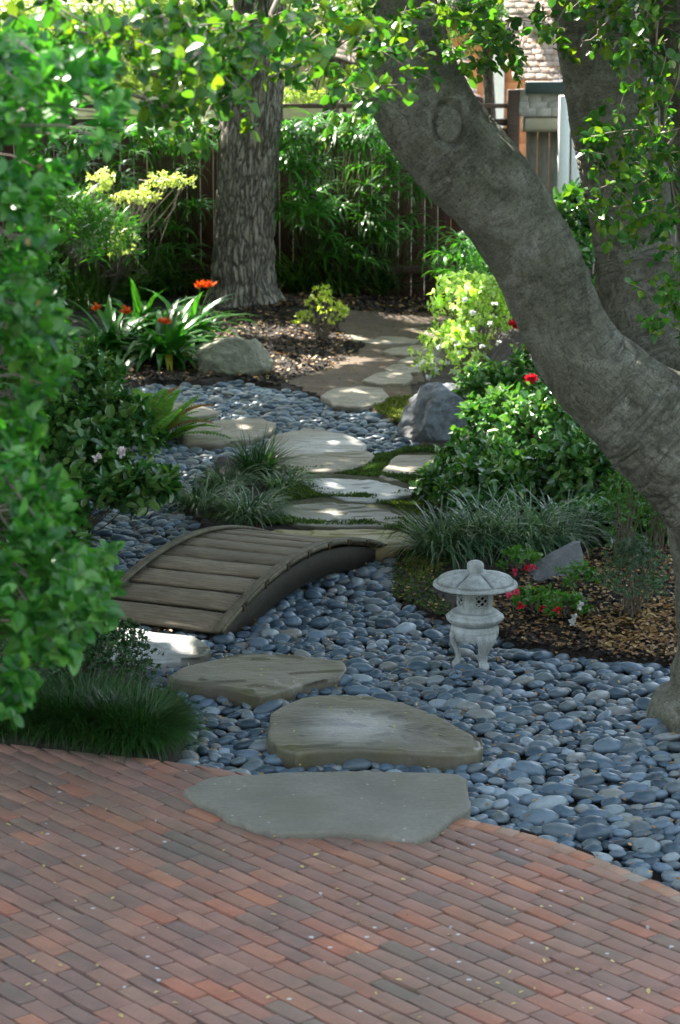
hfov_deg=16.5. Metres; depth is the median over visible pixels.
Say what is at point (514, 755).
river pebble
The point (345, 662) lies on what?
river pebble
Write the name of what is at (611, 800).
river pebble
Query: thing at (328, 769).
river pebble
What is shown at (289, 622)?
river pebble
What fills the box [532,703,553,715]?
river pebble
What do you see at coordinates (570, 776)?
river pebble
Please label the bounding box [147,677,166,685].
river pebble
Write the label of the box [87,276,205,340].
clivia plant
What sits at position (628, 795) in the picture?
river pebble
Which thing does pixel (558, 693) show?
river pebble
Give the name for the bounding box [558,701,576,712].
river pebble
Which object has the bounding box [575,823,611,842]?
river pebble
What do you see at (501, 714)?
river pebble
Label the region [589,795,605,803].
river pebble
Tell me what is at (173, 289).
tall grass clump
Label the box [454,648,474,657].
river pebble
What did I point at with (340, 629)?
river pebble
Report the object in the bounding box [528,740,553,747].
river pebble
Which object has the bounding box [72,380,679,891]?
river pebbles
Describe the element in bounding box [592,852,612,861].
river pebble
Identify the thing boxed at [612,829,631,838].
river pebble
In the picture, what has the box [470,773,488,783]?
river pebble
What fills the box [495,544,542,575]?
impatiens plant
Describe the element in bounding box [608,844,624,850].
river pebble
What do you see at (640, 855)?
river pebble
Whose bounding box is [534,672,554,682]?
river pebble
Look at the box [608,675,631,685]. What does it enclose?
river pebble
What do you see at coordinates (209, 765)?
river pebble
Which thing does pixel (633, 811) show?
river pebble
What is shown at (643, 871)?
river pebble
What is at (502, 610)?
bark mulch
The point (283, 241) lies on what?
board fence
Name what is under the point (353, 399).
stepping stone
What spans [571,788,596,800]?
river pebble
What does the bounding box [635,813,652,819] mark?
river pebble
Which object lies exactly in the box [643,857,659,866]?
river pebble
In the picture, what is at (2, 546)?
dark shrub
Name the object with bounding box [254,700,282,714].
river pebble
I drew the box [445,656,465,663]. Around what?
river pebble
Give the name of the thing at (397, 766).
river pebble
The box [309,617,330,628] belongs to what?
river pebble
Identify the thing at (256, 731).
river pebble
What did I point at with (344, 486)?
stepping stone
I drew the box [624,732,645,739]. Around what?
river pebble
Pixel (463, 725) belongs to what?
river pebble
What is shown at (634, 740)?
river pebble
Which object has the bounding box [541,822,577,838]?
river pebble
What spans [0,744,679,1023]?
patio
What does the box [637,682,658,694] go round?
river pebble
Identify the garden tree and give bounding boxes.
[0,0,132,150]
[50,0,233,244]
[283,0,365,236]
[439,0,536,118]
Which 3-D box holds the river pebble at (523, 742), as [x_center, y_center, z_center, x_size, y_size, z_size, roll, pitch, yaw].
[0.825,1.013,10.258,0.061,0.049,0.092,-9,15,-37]
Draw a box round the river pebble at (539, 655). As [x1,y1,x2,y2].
[532,650,554,660]
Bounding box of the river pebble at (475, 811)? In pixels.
[470,806,479,816]
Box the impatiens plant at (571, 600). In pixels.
[539,588,594,626]
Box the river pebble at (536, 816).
[519,808,558,825]
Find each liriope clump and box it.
[162,466,251,515]
[178,454,279,493]
[186,479,303,528]
[246,467,324,491]
[365,494,508,571]
[404,484,557,567]
[443,482,603,568]
[493,484,639,556]
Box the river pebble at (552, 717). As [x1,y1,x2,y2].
[543,712,560,722]
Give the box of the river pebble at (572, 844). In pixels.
[561,841,575,847]
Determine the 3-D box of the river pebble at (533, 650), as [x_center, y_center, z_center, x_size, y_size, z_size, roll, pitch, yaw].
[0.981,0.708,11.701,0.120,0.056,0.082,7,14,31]
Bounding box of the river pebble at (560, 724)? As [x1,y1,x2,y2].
[550,718,574,731]
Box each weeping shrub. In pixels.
[29,123,161,286]
[123,112,218,277]
[264,107,386,292]
[301,121,453,296]
[421,226,500,312]
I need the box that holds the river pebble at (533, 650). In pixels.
[528,648,546,651]
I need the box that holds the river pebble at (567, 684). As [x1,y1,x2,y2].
[556,681,580,687]
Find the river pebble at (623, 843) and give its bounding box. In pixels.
[613,839,629,847]
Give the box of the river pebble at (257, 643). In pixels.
[247,637,268,649]
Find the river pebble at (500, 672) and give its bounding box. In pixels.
[494,669,514,676]
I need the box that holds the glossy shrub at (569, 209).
[483,177,595,289]
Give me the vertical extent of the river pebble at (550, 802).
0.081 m
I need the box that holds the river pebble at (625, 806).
[620,804,630,808]
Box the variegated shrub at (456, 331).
[407,267,522,387]
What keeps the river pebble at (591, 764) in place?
on the ground at (450, 597)
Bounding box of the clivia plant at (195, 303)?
[115,279,265,345]
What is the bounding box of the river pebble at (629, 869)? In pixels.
[621,867,634,872]
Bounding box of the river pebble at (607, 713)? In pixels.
[595,710,612,722]
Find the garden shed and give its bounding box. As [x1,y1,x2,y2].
[502,0,679,280]
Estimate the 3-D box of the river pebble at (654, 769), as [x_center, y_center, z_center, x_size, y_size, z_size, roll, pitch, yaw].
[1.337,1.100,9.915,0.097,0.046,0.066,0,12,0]
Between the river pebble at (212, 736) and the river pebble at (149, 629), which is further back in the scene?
the river pebble at (149, 629)
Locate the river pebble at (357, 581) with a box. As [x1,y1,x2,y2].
[349,577,364,586]
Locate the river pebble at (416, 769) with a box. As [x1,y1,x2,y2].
[404,765,428,772]
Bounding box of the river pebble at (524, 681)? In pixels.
[511,676,534,686]
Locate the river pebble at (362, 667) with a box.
[349,663,374,673]
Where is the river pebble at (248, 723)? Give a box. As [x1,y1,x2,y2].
[236,718,260,729]
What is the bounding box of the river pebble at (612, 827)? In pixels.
[607,825,617,830]
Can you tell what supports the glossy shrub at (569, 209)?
on the ground at (450, 597)
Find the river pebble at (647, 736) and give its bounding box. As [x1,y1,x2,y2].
[641,733,654,739]
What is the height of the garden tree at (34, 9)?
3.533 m
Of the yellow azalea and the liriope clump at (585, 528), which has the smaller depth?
the liriope clump at (585, 528)
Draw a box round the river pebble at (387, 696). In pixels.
[371,692,397,701]
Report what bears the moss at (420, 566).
on the mossy ground at (418, 584)
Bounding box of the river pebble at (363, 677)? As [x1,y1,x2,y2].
[351,674,372,681]
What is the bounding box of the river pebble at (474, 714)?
[466,709,495,720]
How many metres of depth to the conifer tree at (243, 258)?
23.47 m
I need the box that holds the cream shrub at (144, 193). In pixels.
[80,166,197,294]
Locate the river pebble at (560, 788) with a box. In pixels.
[538,783,574,795]
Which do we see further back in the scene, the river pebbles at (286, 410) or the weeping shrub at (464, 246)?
the weeping shrub at (464, 246)
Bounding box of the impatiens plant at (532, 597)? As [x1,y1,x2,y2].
[504,583,558,614]
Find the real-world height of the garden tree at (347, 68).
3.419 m
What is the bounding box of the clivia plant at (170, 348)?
[100,295,226,373]
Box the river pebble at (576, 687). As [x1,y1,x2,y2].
[569,685,586,695]
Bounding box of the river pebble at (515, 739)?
[511,734,527,742]
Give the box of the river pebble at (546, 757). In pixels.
[538,753,557,762]
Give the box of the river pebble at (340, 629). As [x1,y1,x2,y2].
[331,627,353,635]
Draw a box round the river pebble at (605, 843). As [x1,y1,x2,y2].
[601,840,612,851]
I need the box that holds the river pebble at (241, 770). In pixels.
[229,768,250,774]
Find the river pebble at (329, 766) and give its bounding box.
[323,763,335,768]
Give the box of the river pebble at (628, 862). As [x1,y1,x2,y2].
[625,858,644,866]
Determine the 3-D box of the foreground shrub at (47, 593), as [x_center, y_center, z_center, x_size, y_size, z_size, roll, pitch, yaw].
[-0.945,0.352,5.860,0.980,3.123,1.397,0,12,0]
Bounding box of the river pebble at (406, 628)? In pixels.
[393,622,415,635]
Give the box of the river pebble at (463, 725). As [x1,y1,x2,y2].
[451,721,470,730]
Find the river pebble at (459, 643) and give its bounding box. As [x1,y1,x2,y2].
[448,642,466,646]
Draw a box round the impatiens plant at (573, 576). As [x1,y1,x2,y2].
[553,559,600,595]
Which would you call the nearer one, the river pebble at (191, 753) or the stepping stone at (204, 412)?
the river pebble at (191, 753)
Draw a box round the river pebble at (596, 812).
[579,808,611,822]
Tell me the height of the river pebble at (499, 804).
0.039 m
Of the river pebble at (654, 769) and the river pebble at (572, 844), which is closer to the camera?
the river pebble at (572, 844)
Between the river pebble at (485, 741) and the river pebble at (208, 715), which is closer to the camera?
the river pebble at (485, 741)
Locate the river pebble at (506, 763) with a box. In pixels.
[486,757,516,773]
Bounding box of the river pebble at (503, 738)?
[492,735,511,742]
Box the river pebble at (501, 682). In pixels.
[485,677,510,688]
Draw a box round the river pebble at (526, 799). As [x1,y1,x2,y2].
[519,793,543,805]
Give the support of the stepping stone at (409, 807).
on the patio
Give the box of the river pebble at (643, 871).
[633,867,652,878]
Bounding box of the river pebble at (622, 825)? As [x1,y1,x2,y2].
[611,821,629,829]
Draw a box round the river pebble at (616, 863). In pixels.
[609,861,621,866]
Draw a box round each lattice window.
[457,595,463,606]
[474,595,488,608]
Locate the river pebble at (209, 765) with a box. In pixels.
[200,764,219,768]
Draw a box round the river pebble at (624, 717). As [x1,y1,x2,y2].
[613,714,633,721]
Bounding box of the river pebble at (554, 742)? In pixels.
[546,738,560,746]
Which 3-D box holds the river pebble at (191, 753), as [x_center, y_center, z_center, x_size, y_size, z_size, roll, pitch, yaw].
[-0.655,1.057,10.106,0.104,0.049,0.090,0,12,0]
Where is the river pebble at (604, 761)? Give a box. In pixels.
[585,753,616,772]
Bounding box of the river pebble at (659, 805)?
[644,802,663,808]
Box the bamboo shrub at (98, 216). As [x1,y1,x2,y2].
[41,183,147,287]
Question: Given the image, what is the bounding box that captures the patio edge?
[453,818,679,902]
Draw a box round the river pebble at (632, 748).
[617,743,645,752]
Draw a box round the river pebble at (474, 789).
[467,786,480,792]
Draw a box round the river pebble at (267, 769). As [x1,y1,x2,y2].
[257,765,276,773]
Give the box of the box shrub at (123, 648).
[0,617,163,689]
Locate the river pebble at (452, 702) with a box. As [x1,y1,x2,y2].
[444,697,467,708]
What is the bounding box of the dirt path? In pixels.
[286,310,455,425]
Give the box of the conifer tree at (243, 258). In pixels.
[205,0,285,307]
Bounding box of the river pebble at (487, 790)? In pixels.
[479,786,494,795]
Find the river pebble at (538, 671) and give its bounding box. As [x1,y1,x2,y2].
[532,669,551,675]
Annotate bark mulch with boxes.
[124,304,366,386]
[261,291,494,316]
[492,544,676,661]
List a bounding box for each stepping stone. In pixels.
[98,627,210,669]
[165,402,218,427]
[167,653,346,710]
[177,418,275,450]
[183,771,470,844]
[263,428,366,462]
[266,695,482,772]
[271,529,415,561]
[275,502,405,530]
[284,451,373,474]
[304,478,413,502]
[320,386,388,412]
[347,335,418,345]
[362,371,411,386]
[379,455,434,481]
[382,345,439,357]
[384,364,420,375]
[397,356,440,367]
[404,327,432,334]
[411,322,435,328]
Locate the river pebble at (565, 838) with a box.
[557,835,573,843]
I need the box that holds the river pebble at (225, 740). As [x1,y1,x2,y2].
[214,736,234,745]
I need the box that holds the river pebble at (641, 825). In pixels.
[627,820,652,832]
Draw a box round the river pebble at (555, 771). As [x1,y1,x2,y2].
[546,768,564,776]
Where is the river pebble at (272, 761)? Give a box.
[263,754,281,766]
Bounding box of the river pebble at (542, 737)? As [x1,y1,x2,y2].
[531,735,551,740]
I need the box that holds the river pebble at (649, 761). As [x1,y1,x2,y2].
[639,755,657,767]
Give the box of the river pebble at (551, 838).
[538,835,557,841]
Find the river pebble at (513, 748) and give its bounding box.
[500,743,524,755]
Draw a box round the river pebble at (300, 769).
[290,767,305,771]
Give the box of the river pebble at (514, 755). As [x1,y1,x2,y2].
[496,751,520,760]
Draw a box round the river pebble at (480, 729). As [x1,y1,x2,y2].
[471,723,494,735]
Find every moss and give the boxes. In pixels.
[202,442,441,544]
[373,394,412,421]
[387,500,432,517]
[400,520,447,559]
[401,553,446,577]
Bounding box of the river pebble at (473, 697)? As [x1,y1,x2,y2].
[465,693,483,701]
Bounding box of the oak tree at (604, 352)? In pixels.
[0,0,679,741]
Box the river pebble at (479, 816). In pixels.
[473,814,487,819]
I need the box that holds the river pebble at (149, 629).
[137,626,151,631]
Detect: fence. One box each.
[0,89,519,301]
[3,8,482,264]
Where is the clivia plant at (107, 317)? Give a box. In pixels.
[66,296,165,361]
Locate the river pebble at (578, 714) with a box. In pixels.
[564,711,585,718]
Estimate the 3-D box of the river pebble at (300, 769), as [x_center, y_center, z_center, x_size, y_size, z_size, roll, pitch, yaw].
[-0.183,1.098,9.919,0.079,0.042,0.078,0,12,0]
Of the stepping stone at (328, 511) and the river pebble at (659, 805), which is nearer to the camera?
the river pebble at (659, 805)
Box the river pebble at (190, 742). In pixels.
[182,735,197,746]
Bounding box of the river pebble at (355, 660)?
[348,658,370,664]
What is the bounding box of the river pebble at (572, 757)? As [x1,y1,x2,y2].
[565,752,583,762]
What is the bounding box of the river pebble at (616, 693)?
[606,687,629,699]
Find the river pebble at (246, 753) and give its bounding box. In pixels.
[234,749,263,758]
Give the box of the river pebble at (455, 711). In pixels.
[443,709,460,720]
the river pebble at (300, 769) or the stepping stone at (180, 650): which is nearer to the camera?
the river pebble at (300, 769)
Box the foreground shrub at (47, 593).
[0,17,139,729]
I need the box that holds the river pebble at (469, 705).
[456,702,479,712]
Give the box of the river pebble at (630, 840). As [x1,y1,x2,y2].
[627,837,636,848]
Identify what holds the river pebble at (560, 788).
on the river pebbles at (286, 410)
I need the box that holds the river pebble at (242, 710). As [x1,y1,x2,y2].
[236,709,252,718]
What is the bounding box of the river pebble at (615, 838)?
[608,837,623,842]
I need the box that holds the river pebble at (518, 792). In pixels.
[505,788,531,797]
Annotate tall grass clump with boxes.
[47,241,174,313]
[59,237,205,300]
[127,245,211,296]
[275,236,357,292]
[281,251,397,298]
[339,250,443,298]
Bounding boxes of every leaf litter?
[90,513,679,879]
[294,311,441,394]
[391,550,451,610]
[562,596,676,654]
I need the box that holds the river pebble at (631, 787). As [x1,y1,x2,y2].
[618,782,648,792]
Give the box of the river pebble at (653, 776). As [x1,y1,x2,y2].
[643,773,663,780]
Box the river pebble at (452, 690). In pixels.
[446,688,461,693]
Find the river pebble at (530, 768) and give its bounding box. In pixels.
[513,760,545,778]
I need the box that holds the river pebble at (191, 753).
[181,750,199,757]
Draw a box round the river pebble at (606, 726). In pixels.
[595,722,612,729]
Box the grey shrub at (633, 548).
[598,531,669,620]
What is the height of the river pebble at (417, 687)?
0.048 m
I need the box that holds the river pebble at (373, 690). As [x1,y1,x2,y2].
[369,687,385,695]
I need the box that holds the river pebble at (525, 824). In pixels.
[517,821,533,827]
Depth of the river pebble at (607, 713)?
10.62 m
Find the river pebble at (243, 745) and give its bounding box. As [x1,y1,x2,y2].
[233,739,255,749]
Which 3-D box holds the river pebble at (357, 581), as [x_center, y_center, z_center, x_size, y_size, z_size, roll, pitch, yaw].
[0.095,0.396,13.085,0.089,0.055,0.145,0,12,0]
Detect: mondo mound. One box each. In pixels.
[0,662,143,752]
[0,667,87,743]
[14,661,165,754]
[57,667,216,764]
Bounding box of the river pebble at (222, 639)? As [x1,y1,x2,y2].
[213,634,233,646]
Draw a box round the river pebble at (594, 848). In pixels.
[583,844,602,851]
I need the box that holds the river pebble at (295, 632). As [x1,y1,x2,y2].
[279,629,301,637]
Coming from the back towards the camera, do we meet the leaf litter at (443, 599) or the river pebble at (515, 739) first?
the leaf litter at (443, 599)
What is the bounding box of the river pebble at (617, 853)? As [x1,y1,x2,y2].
[609,849,626,858]
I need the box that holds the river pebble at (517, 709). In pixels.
[508,705,531,712]
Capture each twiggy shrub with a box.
[600,470,647,557]
[630,493,667,552]
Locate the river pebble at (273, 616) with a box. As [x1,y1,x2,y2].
[262,613,279,619]
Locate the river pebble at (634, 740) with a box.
[631,738,641,742]
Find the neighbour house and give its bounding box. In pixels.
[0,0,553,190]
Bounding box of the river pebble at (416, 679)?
[404,676,427,685]
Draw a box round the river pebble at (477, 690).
[462,687,485,694]
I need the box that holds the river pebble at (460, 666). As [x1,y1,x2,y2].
[452,663,475,671]
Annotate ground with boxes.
[0,71,679,881]
[279,451,437,537]
[381,401,395,424]
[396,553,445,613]
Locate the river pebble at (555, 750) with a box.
[546,747,561,753]
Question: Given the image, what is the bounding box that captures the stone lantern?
[433,560,517,672]
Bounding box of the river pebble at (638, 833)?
[629,830,652,837]
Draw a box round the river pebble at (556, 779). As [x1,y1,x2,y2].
[546,776,563,782]
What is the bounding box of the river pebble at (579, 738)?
[576,733,599,741]
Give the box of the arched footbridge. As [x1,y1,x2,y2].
[109,525,386,642]
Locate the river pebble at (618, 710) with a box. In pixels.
[605,706,630,716]
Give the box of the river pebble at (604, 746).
[593,738,622,754]
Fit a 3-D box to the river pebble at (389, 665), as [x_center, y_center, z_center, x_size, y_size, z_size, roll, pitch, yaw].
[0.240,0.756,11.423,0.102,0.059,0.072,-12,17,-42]
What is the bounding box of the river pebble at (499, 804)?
[493,799,508,809]
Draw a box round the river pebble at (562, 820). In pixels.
[550,818,568,823]
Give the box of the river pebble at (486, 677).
[477,675,494,680]
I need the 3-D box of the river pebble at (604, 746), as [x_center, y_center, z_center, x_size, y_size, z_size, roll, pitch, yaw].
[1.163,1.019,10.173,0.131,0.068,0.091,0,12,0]
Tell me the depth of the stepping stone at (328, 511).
14.56 m
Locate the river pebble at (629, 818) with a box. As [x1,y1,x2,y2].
[623,816,643,821]
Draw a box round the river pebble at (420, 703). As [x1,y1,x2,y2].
[413,701,429,707]
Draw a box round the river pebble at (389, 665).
[379,661,398,670]
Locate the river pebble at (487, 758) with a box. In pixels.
[481,756,495,762]
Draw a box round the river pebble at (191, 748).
[185,746,198,754]
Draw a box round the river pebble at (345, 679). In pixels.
[339,674,351,685]
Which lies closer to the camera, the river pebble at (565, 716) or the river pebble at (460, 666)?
the river pebble at (565, 716)
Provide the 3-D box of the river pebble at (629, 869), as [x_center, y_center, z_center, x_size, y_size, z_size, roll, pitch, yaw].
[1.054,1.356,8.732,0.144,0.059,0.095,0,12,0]
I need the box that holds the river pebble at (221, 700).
[217,696,228,705]
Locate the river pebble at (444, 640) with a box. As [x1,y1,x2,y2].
[439,635,449,646]
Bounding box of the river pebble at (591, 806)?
[586,804,598,808]
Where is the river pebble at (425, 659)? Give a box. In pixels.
[407,656,430,663]
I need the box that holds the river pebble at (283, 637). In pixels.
[274,634,290,641]
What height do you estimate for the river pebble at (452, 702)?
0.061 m
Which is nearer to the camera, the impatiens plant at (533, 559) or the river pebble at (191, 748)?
the river pebble at (191, 748)
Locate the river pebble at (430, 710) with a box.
[417,706,436,713]
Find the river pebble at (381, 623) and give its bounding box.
[375,618,398,628]
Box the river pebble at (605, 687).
[589,684,612,691]
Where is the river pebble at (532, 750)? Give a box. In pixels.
[524,745,547,757]
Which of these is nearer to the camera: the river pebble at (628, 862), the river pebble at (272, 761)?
the river pebble at (628, 862)
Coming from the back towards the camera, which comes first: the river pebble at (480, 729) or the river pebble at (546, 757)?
the river pebble at (480, 729)
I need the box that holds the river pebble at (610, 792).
[598,788,627,803]
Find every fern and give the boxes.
[133,388,232,444]
[140,386,197,419]
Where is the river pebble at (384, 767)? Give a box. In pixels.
[379,763,393,771]
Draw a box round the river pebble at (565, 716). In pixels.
[558,715,579,719]
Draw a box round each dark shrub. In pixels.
[0,233,71,390]
[0,333,76,467]
[0,539,117,658]
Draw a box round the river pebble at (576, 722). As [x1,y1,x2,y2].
[568,718,582,724]
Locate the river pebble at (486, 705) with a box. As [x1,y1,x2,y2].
[477,701,495,710]
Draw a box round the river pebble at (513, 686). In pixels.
[508,683,523,689]
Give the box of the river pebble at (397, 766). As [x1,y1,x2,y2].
[394,764,406,768]
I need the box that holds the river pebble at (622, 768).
[614,764,632,772]
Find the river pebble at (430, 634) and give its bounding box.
[424,629,443,639]
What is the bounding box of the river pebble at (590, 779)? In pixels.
[574,774,604,787]
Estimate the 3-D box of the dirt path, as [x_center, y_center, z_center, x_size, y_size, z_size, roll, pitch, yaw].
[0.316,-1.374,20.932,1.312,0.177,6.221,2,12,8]
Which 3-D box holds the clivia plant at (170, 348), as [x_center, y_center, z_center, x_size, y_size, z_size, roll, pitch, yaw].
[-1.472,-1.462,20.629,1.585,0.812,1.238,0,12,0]
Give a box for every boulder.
[196,336,273,375]
[397,382,487,442]
[525,541,583,582]
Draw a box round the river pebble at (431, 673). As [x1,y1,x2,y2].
[427,671,441,676]
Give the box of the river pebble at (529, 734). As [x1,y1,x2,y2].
[514,731,532,737]
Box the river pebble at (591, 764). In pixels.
[578,760,599,770]
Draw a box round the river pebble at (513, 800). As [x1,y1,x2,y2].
[497,794,520,806]
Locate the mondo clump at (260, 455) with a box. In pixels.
[213,421,305,479]
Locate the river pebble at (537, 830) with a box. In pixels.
[526,826,542,835]
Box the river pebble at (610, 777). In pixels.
[601,772,621,782]
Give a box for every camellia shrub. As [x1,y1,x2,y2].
[408,373,581,515]
[452,319,575,424]
[516,426,668,548]
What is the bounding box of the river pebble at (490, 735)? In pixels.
[484,731,502,739]
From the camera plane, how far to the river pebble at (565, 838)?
9.07 m
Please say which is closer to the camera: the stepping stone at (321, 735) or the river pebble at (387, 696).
the stepping stone at (321, 735)
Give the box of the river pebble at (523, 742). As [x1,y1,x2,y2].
[520,737,533,746]
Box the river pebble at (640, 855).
[633,852,652,859]
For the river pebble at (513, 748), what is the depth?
10.13 m
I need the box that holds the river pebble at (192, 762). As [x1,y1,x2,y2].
[177,759,199,765]
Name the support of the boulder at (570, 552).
on the ground at (450, 597)
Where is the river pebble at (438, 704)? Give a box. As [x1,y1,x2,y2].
[428,699,446,710]
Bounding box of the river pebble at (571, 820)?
[565,816,579,824]
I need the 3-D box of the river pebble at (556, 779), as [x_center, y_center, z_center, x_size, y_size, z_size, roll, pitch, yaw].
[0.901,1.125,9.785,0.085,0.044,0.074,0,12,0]
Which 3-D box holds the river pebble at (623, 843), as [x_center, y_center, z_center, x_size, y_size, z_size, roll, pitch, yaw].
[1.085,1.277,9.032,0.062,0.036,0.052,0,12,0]
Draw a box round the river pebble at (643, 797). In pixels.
[630,790,655,804]
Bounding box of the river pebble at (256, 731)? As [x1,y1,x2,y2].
[248,728,264,735]
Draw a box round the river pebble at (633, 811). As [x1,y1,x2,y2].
[625,807,642,815]
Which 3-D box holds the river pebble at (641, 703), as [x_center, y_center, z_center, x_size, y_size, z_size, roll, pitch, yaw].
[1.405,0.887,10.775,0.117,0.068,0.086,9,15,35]
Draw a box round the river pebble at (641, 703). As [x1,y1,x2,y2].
[634,697,650,710]
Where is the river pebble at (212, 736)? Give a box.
[199,730,218,741]
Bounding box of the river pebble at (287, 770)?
[279,769,298,772]
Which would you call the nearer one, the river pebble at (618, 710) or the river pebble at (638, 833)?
the river pebble at (638, 833)
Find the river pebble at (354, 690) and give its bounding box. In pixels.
[345,685,369,695]
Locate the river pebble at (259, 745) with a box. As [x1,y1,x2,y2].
[248,739,266,752]
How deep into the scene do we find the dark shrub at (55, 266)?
18.51 m
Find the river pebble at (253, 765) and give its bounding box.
[240,759,264,770]
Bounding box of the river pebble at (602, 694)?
[587,690,610,700]
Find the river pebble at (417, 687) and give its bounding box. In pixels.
[405,683,424,692]
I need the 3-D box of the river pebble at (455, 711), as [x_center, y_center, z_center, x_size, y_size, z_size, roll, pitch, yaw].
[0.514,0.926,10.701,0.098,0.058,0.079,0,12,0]
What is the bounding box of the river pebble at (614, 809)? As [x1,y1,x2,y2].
[602,804,624,815]
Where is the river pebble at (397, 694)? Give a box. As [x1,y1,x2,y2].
[386,691,408,701]
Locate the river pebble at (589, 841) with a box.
[581,838,601,847]
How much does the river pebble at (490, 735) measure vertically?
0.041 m
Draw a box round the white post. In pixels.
[557,95,580,220]
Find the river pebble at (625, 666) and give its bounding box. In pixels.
[619,662,644,673]
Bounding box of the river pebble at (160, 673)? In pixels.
[143,669,164,679]
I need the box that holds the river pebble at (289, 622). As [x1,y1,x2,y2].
[284,616,301,627]
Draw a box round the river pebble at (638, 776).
[629,772,647,782]
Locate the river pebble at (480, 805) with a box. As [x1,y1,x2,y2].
[470,798,493,813]
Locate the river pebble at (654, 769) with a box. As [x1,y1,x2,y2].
[646,767,666,773]
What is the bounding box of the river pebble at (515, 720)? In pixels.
[501,715,527,726]
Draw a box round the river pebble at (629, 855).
[620,851,637,860]
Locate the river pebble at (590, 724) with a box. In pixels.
[584,722,595,727]
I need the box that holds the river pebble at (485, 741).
[478,737,492,744]
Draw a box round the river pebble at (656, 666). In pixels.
[642,663,662,670]
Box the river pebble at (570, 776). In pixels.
[563,774,579,780]
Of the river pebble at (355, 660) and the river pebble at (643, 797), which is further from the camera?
the river pebble at (355, 660)
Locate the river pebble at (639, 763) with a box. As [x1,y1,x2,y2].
[631,761,646,766]
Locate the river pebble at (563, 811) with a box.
[552,804,575,818]
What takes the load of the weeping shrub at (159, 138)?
on the ground at (450, 597)
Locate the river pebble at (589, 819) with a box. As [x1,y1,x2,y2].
[573,815,608,825]
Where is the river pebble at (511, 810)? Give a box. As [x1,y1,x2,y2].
[507,805,528,817]
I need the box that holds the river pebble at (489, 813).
[483,809,503,818]
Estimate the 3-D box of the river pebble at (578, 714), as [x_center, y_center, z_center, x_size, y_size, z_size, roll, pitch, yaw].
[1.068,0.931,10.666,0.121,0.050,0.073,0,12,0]
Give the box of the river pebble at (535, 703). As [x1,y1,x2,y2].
[529,701,548,706]
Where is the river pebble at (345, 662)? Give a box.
[341,659,349,666]
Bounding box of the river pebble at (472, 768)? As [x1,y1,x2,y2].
[466,763,483,773]
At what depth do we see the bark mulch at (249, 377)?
21.55 m
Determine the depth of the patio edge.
8.80 m
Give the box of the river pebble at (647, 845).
[632,837,660,854]
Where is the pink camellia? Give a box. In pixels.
[0,334,184,547]
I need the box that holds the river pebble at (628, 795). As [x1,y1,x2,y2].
[619,792,633,800]
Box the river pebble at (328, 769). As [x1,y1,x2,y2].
[323,768,338,771]
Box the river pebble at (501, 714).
[495,711,515,718]
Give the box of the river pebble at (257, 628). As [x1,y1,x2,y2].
[251,624,270,631]
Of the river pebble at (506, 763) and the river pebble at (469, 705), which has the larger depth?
the river pebble at (469, 705)
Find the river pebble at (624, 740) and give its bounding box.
[614,736,630,745]
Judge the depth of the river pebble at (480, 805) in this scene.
9.42 m
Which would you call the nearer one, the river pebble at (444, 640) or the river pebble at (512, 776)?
the river pebble at (512, 776)
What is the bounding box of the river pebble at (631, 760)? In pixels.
[612,755,636,764]
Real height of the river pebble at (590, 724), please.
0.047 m
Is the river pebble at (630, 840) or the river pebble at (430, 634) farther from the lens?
the river pebble at (430, 634)
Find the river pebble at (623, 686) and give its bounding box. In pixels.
[613,685,629,689]
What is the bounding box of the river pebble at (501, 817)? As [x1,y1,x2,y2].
[490,811,509,823]
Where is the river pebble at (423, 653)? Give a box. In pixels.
[412,651,433,656]
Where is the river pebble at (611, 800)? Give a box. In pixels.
[600,796,620,806]
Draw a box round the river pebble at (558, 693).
[547,688,568,697]
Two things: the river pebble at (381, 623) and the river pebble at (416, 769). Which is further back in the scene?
the river pebble at (381, 623)
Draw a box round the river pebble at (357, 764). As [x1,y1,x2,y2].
[342,758,371,770]
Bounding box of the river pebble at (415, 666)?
[406,660,429,671]
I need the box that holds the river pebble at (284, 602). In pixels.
[274,599,289,607]
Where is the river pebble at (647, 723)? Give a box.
[638,718,661,731]
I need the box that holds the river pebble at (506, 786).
[502,782,517,790]
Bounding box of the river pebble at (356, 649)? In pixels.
[347,647,363,653]
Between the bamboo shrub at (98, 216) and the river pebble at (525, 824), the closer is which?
the river pebble at (525, 824)
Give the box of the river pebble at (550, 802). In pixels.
[528,795,566,809]
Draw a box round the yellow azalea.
[291,284,349,338]
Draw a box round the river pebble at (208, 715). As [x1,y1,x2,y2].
[204,713,219,718]
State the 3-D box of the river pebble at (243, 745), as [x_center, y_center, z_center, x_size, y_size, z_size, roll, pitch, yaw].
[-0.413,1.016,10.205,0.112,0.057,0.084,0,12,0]
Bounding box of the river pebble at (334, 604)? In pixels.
[327,600,346,609]
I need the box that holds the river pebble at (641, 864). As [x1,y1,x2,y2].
[629,861,651,870]
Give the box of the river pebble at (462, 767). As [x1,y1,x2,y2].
[455,765,468,770]
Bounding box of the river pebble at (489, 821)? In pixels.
[478,818,497,825]
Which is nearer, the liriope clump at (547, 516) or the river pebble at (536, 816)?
the river pebble at (536, 816)
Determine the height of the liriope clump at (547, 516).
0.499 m
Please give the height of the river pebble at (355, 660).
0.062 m
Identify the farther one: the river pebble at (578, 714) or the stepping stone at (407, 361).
the stepping stone at (407, 361)
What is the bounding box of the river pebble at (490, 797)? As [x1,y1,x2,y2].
[477,794,496,800]
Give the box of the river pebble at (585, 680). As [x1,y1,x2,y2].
[571,676,595,686]
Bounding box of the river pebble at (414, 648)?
[409,644,426,652]
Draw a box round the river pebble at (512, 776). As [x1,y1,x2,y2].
[505,770,528,781]
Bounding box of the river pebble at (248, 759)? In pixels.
[246,756,262,761]

